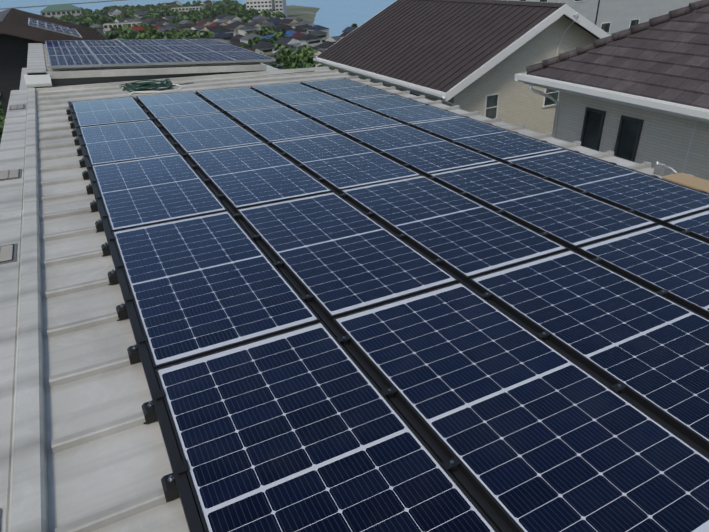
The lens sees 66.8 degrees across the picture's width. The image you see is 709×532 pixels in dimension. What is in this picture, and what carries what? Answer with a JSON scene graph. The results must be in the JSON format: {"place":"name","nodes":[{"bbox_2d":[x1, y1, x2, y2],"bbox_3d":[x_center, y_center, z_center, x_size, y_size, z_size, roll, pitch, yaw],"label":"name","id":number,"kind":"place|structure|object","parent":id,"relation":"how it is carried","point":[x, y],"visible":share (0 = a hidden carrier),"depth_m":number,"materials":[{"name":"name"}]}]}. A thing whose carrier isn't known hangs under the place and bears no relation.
{"place":"outdoors","nodes":[
{"label":"outdoors","id":0,"kind":"place"},
{"bbox_2d":[0,5,319,114],"bbox_3d":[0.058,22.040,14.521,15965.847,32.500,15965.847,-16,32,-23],"label":"terrain","id":1,"kind":"structure","parent":0,"point":[306,13],"depth_m":530.45,"materials":[{"name":"green plant"}]},
{"bbox_2d":[0,103,4,142],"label":"trees","id":2,"kind":"object","parent":1,"relation":"on","point":[2,119],"visible":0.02,"depth_m":20.96,"materials":[{"name":"green plant"}]},
{"bbox_2d":[0,8,107,117],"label":"house roof","id":3,"kind":"structure","parent":1,"relation":"on","point":[18,33],"depth_m":13.31,"materials":[{"name":"tile"}]},
{"bbox_2d":[28,18,81,37],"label":"solar panels","id":4,"kind":"object","parent":3,"relation":"on","point":[52,27],"visible":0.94,"depth_m":14.37,"materials":[{"name":"glass"}]},
{"bbox_2d":[19,63,279,89],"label":"roofs and walls","id":5,"kind":"structure","parent":1,"relation":"on","point":[24,72],"depth_m":12.04,"materials":[{"name":"white metal"}]},
{"bbox_2d":[26,43,266,87],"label":"roof","id":6,"kind":"structure","parent":5,"relation":"on","point":[38,63],"depth_m":9.79,"materials":[{"name":"grey"}]},
{"bbox_2d":[45,39,275,67],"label":"solar panels","id":7,"kind":"object","parent":6,"relation":"on","point":[83,53],"visible":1,"depth_m":11.21,"materials":[{"name":"glass"}]},
{"bbox_2d":[0,66,693,531],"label":"roof","id":8,"kind":"structure","parent":5,"relation":"on","point":[82,446],"depth_m":2.75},
{"bbox_2d":[0,104,24,529],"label":"plates","id":9,"kind":"object","parent":8,"relation":"on","point":[8,253],"visible":1,"depth_m":3.68,"materials":[{"name":"grey metal"}]},
{"bbox_2d":[24,74,51,87],"bbox_3d":[-5.282,-3.091,8.989,0.380,0.190,0.130,-12,30,-25],"label":"cap","id":10,"kind":"object","parent":8,"relation":"on","point":[37,80],"visible":0.88,"depth_m":8.94,"materials":[{"name":"white paint"}]},
{"bbox_2d":[119,71,313,94],"bbox_3d":[-2.271,-3.425,9.794,3.807,0.311,0.713,-19,33,-27],"label":"hose coil","id":11,"kind":"object","parent":8,"relation":"on","point":[142,87],"visible":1,"depth_m":9.08,"materials":[{"name":"green"}]},
{"bbox_2d":[68,78,708,531],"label":"mounting rails","id":12,"kind":"object","parent":8,"relation":"on","point":[194,520],"visible":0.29,"depth_m":2.46,"materials":[{"name":"black metal"}]},
{"bbox_2d":[68,111,74,120],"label":"mounting bracket","id":13,"kind":"object","parent":12,"relation":"attached to","point":[70,117],"visible":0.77,"depth_m":7.10,"materials":[{"name":"black metal"}]},
{"bbox_2d":[70,118,76,128],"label":"mounting bracket","id":14,"kind":"object","parent":12,"relation":"attached to","point":[72,124],"visible":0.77,"depth_m":6.76,"materials":[{"name":"black metal"}]},
{"bbox_2d":[71,126,79,136],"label":"mounting bracket","id":15,"kind":"object","parent":12,"relation":"attached to","point":[74,133],"visible":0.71,"depth_m":6.41,"materials":[{"name":"black metal"}]},
{"bbox_2d":[74,134,82,145],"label":"mounting bracket","id":16,"kind":"object","parent":12,"relation":"attached to","point":[76,140],"visible":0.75,"depth_m":6.07,"materials":[{"name":"black metal"}]},
{"bbox_2d":[77,143,85,155],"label":"mounting bracket","id":17,"kind":"object","parent":12,"relation":"attached to","point":[79,151],"visible":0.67,"depth_m":5.72,"materials":[{"name":"black metal"}]},
{"bbox_2d":[79,154,88,167],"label":"mounting bracket","id":18,"kind":"object","parent":12,"relation":"attached to","point":[82,162],"visible":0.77,"depth_m":5.37,"materials":[{"name":"black metal"}]},
{"bbox_2d":[82,165,91,179],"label":"mounting bracket","id":19,"kind":"object","parent":12,"relation":"attached to","point":[85,175],"visible":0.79,"depth_m":5.03,"materials":[{"name":"black metal"}]},
{"bbox_2d":[86,179,96,194],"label":"mounting bracket","id":20,"kind":"object","parent":12,"relation":"attached to","point":[89,189],"visible":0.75,"depth_m":4.69,"materials":[{"name":"black metal"}]},
{"bbox_2d":[90,195,101,211],"bbox_3d":[-2.095,-0.502,4.361,0.110,0.120,0.068,-15,31,-25],"label":"mounting bracket","id":21,"kind":"object","parent":12,"relation":"attached to","point":[93,206],"visible":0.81,"depth_m":4.34,"materials":[{"name":"black metal"}]},
{"bbox_2d":[95,213,107,231],"bbox_3d":[-1.887,-0.319,4.018,0.110,0.120,0.068,-14,31,-25],"label":"mounting bracket","id":22,"kind":"object","parent":12,"relation":"attached to","point":[99,226],"visible":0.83,"depth_m":4.00,"materials":[{"name":"black metal"}]},
{"bbox_2d":[101,235,115,256],"bbox_3d":[-1.677,-0.133,3.669,0.110,0.120,0.068,-15,31,-25],"label":"mounting bracket","id":23,"kind":"object","parent":12,"relation":"attached to","point":[105,249],"visible":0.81,"depth_m":3.65,"materials":[{"name":"black metal"}]},
{"bbox_2d":[71,97,150,126],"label":"solar panel","id":24,"kind":"object","parent":12,"relation":"on","point":[106,111],"visible":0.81,"depth_m":7.17,"materials":[{"name":"blue glass"}]},
{"bbox_2d":[107,262,123,285],"bbox_3d":[-1.476,0.050,3.325,0.110,0.120,0.068,-14,31,-24],"label":"mounting bracket","id":25,"kind":"object","parent":12,"relation":"attached to","point":[112,277],"visible":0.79,"depth_m":3.30,"materials":[{"name":"black metal"}]},
{"bbox_2d":[116,294,133,320],"bbox_3d":[-1.271,0.234,2.981,0.110,0.120,0.068,-15,32,-26],"label":"mounting bracket","id":26,"kind":"object","parent":12,"relation":"attached to","point":[121,310],"visible":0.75,"depth_m":2.96,"materials":[{"name":"black metal"}]},
{"bbox_2d":[79,120,179,167],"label":"solar panel","id":27,"kind":"object","parent":12,"relation":"on","point":[117,142],"visible":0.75,"depth_m":5.81,"materials":[{"name":"blue glass"}]},
{"bbox_2d":[127,335,147,364],"bbox_3d":[-1.066,0.414,2.644,0.110,0.120,0.068,-13,31,-23],"label":"mounting bracket","id":28,"kind":"object","parent":12,"relation":"attached to","point":[133,355],"visible":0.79,"depth_m":2.62,"materials":[{"name":"black metal"}]},
{"bbox_2d":[142,389,165,424],"bbox_3d":[-0.855,0.601,2.292,0.110,0.120,0.068,-15,31,-25],"label":"mounting bracket","id":29,"kind":"object","parent":12,"relation":"attached to","point":[149,412],"visible":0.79,"depth_m":2.27,"materials":[{"name":"black metal"}]},
{"bbox_2d":[92,154,227,231],"bbox_3d":[-1.729,-0.675,4.604,0.830,0.035,1.684,-14,31,-24],"label":"solar panel","id":30,"kind":"object","parent":12,"relation":"on","point":[146,191],"visible":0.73,"depth_m":4.45,"materials":[{"name":"blue glass"}]},
{"bbox_2d":[161,459,189,502],"bbox_3d":[-0.651,0.782,1.954,0.110,0.120,0.068,-14,31,-24],"label":"mounting bracket","id":31,"kind":"object","parent":12,"relation":"attached to","point":[169,486],"visible":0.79,"depth_m":1.93,"materials":[{"name":"black metal"}]},
{"bbox_2d":[136,91,219,120],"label":"solar panel","id":32,"kind":"object","parent":12,"relation":"on","point":[169,105],"visible":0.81,"depth_m":7.51,"materials":[{"name":"blue glass"}]},
{"bbox_2d":[157,112,263,155],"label":"solar panel","id":33,"kind":"object","parent":12,"relation":"on","point":[201,132],"visible":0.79,"depth_m":6.19,"materials":[{"name":"blue glass"}]},
{"bbox_2d":[112,211,319,370],"bbox_3d":[-0.936,0.034,3.278,0.830,0.035,1.684,-14,31,-24],"label":"solar panel","id":34,"kind":"object","parent":12,"relation":"on","point":[201,285],"visible":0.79,"depth_m":3.07,"materials":[{"name":"blue glass"}]},
{"bbox_2d":[232,213,241,219],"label":"clamp","id":35,"kind":"object","parent":12,"relation":"on","point":[236,216],"visible":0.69,"depth_m":4.00,"materials":[{"name":"black metal"}]},
{"bbox_2d":[196,87,283,113],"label":"solar panel","id":36,"kind":"object","parent":12,"relation":"on","point":[235,99],"visible":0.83,"depth_m":7.88,"materials":[{"name":"blue glass"}]},
{"bbox_2d":[250,234,261,242],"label":"clamp","id":37,"kind":"object","parent":12,"relation":"on","point":[255,238],"visible":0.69,"depth_m":3.67,"materials":[{"name":"black metal"}]},
{"bbox_2d":[187,143,332,211],"bbox_3d":[-0.941,-0.871,4.971,0.830,0.035,1.684,-14,31,-24],"label":"solar panel","id":38,"kind":"object","parent":12,"relation":"on","point":[245,176],"visible":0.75,"depth_m":4.83,"materials":[{"name":"blue glass"}]},
{"bbox_2d":[272,261,284,269],"bbox_3d":[-0.469,0.026,3.354,0.074,0.114,0.068,-14,31,-24],"label":"clamp","id":39,"kind":"object","parent":12,"relation":"on","point":[278,264],"visible":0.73,"depth_m":3.32,"materials":[{"name":"black metal"}]},
{"bbox_2d":[226,106,337,141],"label":"solar panel","id":40,"kind":"object","parent":12,"relation":"on","point":[273,124],"visible":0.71,"depth_m":6.57,"materials":[{"name":"blue glass"}]},
{"bbox_2d":[250,82,340,107],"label":"solar panel","id":41,"kind":"object","parent":12,"relation":"on","point":[295,93],"visible":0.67,"depth_m":8.29,"materials":[{"name":"blue glass"}]},
{"bbox_2d":[301,294,314,303],"bbox_3d":[-0.259,0.214,3.002,0.074,0.114,0.068,-13,31,-23],"label":"clamp","id":42,"kind":"object","parent":12,"relation":"on","point":[307,298],"visible":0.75,"depth_m":2.97,"materials":[{"name":"black metal"}]},
{"bbox_2d":[155,321,498,531],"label":"solar panel","id":43,"kind":"object","parent":12,"relation":"on","point":[307,428],"visible":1,"depth_m":2.03,"materials":[{"name":"blue glass"}]},
{"bbox_2d":[336,335,351,346],"bbox_3d":[-0.052,0.399,2.655,0.074,0.115,0.068,-14,31,-25],"label":"clamp","id":44,"kind":"object","parent":12,"relation":"on","point":[343,340],"visible":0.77,"depth_m":2.63,"materials":[{"name":"black metal"}]},
{"bbox_2d":[270,133,420,193],"bbox_3d":[-0.152,-1.065,5.338,0.830,0.036,1.684,-14,31,-24],"label":"solar panel","id":45,"kind":"object","parent":12,"relation":"on","point":[338,162],"visible":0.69,"depth_m":5.20,"materials":[{"name":"blue glass"}]},
{"bbox_2d":[289,100,402,132],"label":"solar panel","id":46,"kind":"object","parent":12,"relation":"on","point":[340,116],"visible":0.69,"depth_m":6.90,"materials":[{"name":"blue glass"}]},
{"bbox_2d":[301,78,391,100],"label":"solar panel","id":47,"kind":"object","parent":12,"relation":"on","point":[342,88],"visible":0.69,"depth_m":8.65,"materials":[{"name":"blue glass"}]},
{"bbox_2d":[236,192,458,321],"bbox_3d":[-0.148,-0.161,3.646,0.830,0.035,1.684,-14,31,-24],"label":"solar panel","id":48,"kind":"object","parent":12,"relation":"on","point":[338,255],"visible":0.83,"depth_m":3.45,"materials":[{"name":"blue glass"}]},
{"bbox_2d":[364,212,374,216],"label":"clamp","id":49,"kind":"object","parent":12,"relation":"on","point":[369,214],"visible":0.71,"depth_m":4.03,"materials":[{"name":"black metal"}]},
{"bbox_2d":[380,386,398,400],"bbox_3d":[0.149,0.577,2.320,0.074,0.114,0.068,-14,31,-24],"label":"clamp","id":50,"kind":"object","parent":12,"relation":"on","point":[388,393],"visible":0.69,"depth_m":2.29,"materials":[{"name":"black metal"}]},
{"bbox_2d":[396,233,407,239],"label":"clamp","id":51,"kind":"object","parent":12,"relation":"on","point":[401,236],"visible":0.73,"depth_m":3.68,"materials":[{"name":"black metal"}]},
{"bbox_2d":[346,94,460,123],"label":"solar panel","id":52,"kind":"object","parent":12,"relation":"on","point":[403,110],"visible":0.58,"depth_m":7.32,"materials":[{"name":"blue glass"}]},
{"bbox_2d":[344,124,498,176],"bbox_3d":[0.636,-1.262,5.704,0.830,0.037,1.684,-14,31,-24],"label":"solar panel","id":53,"kind":"object","parent":12,"relation":"on","point":[423,153],"visible":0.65,"depth_m":5.57,"materials":[{"name":"blue glass"}]},
{"bbox_2d":[432,258,443,265],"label":"clamp","id":54,"kind":"object","parent":12,"relation":"on","point":[438,261],"visible":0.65,"depth_m":3.35,"materials":[{"name":"black metal"}]},
{"bbox_2d":[441,456,462,474],"bbox_3d":[0.353,0.760,1.978,0.074,0.114,0.068,-15,31,-25],"label":"clamp","id":55,"kind":"object","parent":12,"relation":"on","point":[450,465],"visible":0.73,"depth_m":1.95,"materials":[{"name":"black metal"}]},
{"bbox_2d":[340,175,568,281],"bbox_3d":[0.641,-0.359,4.011,0.830,0.035,1.684,-14,31,-24],"label":"solar panel","id":56,"kind":"object","parent":12,"relation":"on","point":[465,238],"visible":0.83,"depth_m":3.83,"materials":[{"name":"blue glass"}]},
{"bbox_2d":[409,116,564,162],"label":"solar panel","id":57,"kind":"object","parent":12,"relation":"on","point":[496,143],"visible":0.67,"depth_m":5.94,"materials":[{"name":"blue glass"}]},
{"bbox_2d":[480,292,493,300],"bbox_3d":[0.737,0.203,3.021,0.074,0.114,0.068,-14,31,-25],"label":"clamp","id":58,"kind":"object","parent":12,"relation":"on","point":[487,296],"visible":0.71,"depth_m":2.99,"materials":[{"name":"black metal"}]},
{"bbox_2d":[333,282,708,531],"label":"solar panel","id":59,"kind":"object","parent":12,"relation":"on","point":[531,431],"visible":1,"depth_m":2.14,"materials":[{"name":"blue glass"}]},
{"bbox_2d":[428,161,657,250],"bbox_3d":[1.429,-0.555,4.378,0.830,0.036,1.684,-14,31,-24],"label":"solar panel","id":60,"kind":"object","parent":12,"relation":"on","point":[571,219],"visible":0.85,"depth_m":4.21,"materials":[{"name":"blue glass"}]},
{"bbox_2d":[536,330,551,340],"bbox_3d":[0.937,0.382,2.686,0.074,0.114,0.068,-14,31,-25],"label":"clamp","id":61,"kind":"object","parent":12,"relation":"on","point":[544,335],"visible":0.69,"depth_m":2.66,"materials":[{"name":"black metal"}]},
{"bbox_2d":[539,231,549,237],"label":"clamp","id":62,"kind":"object","parent":12,"relation":"on","point":[546,233],"visible":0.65,"depth_m":3.71,"materials":[{"name":"black metal"}]},
{"bbox_2d":[469,249,708,451],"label":"solar panel","id":63,"kind":"object","parent":12,"relation":"on","point":[649,347],"visible":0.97,"depth_m":2.72,"materials":[{"name":"blue glass"}]},
{"bbox_2d":[591,257,603,263],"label":"clamp","id":64,"kind":"object","parent":12,"relation":"on","point":[598,259],"visible":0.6,"depth_m":3.37,"materials":[{"name":"black metal"}]},
{"bbox_2d":[504,149,708,224],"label":"solar panel","id":65,"kind":"object","parent":12,"relation":"on","point":[659,201],"visible":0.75,"depth_m":4.59,"materials":[{"name":"blue glass"}]},
{"bbox_2d":[610,381,627,393],"bbox_3d":[1.142,0.564,2.344,0.074,0.114,0.068,-14,31,-25],"label":"clamp","id":66,"kind":"object","parent":12,"relation":"on","point":[619,387],"visible":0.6,"depth_m":2.31,"materials":[{"name":"black metal"}]},
{"bbox_2d":[577,224,708,318],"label":"solar panel","id":67,"kind":"object","parent":12,"relation":"on","point":[659,257],"visible":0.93,"depth_m":3.37,"materials":[{"name":"blue glass"}]},
{"bbox_2d":[656,289,669,296],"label":"clamp","id":68,"kind":"object","parent":12,"relation":"on","point":[663,292],"visible":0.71,"depth_m":3.01,"materials":[{"name":"black metal"}]},
{"bbox_2d":[681,230,691,234],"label":"clamp","id":69,"kind":"object","parent":12,"relation":"on","point":[686,232],"visible":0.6,"depth_m":3.74,"materials":[{"name":"black metal"}]},
{"bbox_2d":[664,210,708,242],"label":"solar panel","id":70,"kind":"object","parent":12,"relation":"on","point":[697,224],"visible":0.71,"depth_m":3.86,"materials":[{"name":"blue glass"}]},
{"bbox_2d":[653,161,708,192],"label":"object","id":71,"kind":"object","parent":8,"relation":"on","point":[687,180],"visible":0.98,"depth_m":4.89,"materials":[{"name":"grey"}]},
{"bbox_2d":[40,0,357,69],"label":"town buildings","id":72,"kind":"structure","parent":1,"relation":"on","point":[300,34],"depth_m":355.90,"materials":[{"name":"paint"}]},
{"bbox_2d":[50,0,357,69],"bbox_3d":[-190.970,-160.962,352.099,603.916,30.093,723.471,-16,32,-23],"label":"town trees","id":73,"kind":"object","parent":1,"relation":"on","point":[87,18],"visible":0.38,"depth_m":404.39,"materials":[{"name":"green plant"}]},
{"bbox_2d":[313,0,610,136],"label":"beige house","id":74,"kind":"structure","parent":1,"relation":"on","point":[471,55],"depth_m":16.81,"materials":[{"name":"brown metal"}]},
{"bbox_2d":[506,0,699,34],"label":"building","id":75,"kind":"structure","parent":1,"relation":"on","point":[614,16],"depth_m":43.25,"materials":[{"name":"white paint"}]},
{"bbox_2d":[595,0,599,24],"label":"drainpipe","id":76,"kind":"object","parent":75,"relation":"attached to","point":[597,12],"visible":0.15,"depth_m":22.99,"materials":[{"name":"grey plastic"}]},
{"bbox_2d":[514,0,708,180],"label":"house","id":77,"kind":"structure","parent":1,"relation":"on","point":[638,93],"depth_m":9.94,"materials":[{"name":"tile"}]},
{"bbox_2d":[0,0,395,37],"bbox_3d":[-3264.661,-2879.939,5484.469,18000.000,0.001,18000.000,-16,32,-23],"label":"sea water","id":78,"kind":"structure","parent":0,"point":[337,17],"depth_m":646.70,"materials":[{"name":"blue liquid"}]},
{"bbox_2d":[0,0,124,9],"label":"power line","id":79,"kind":"object","parent":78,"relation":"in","point":[61,4],"visible":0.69,"depth_m":896.16,"materials":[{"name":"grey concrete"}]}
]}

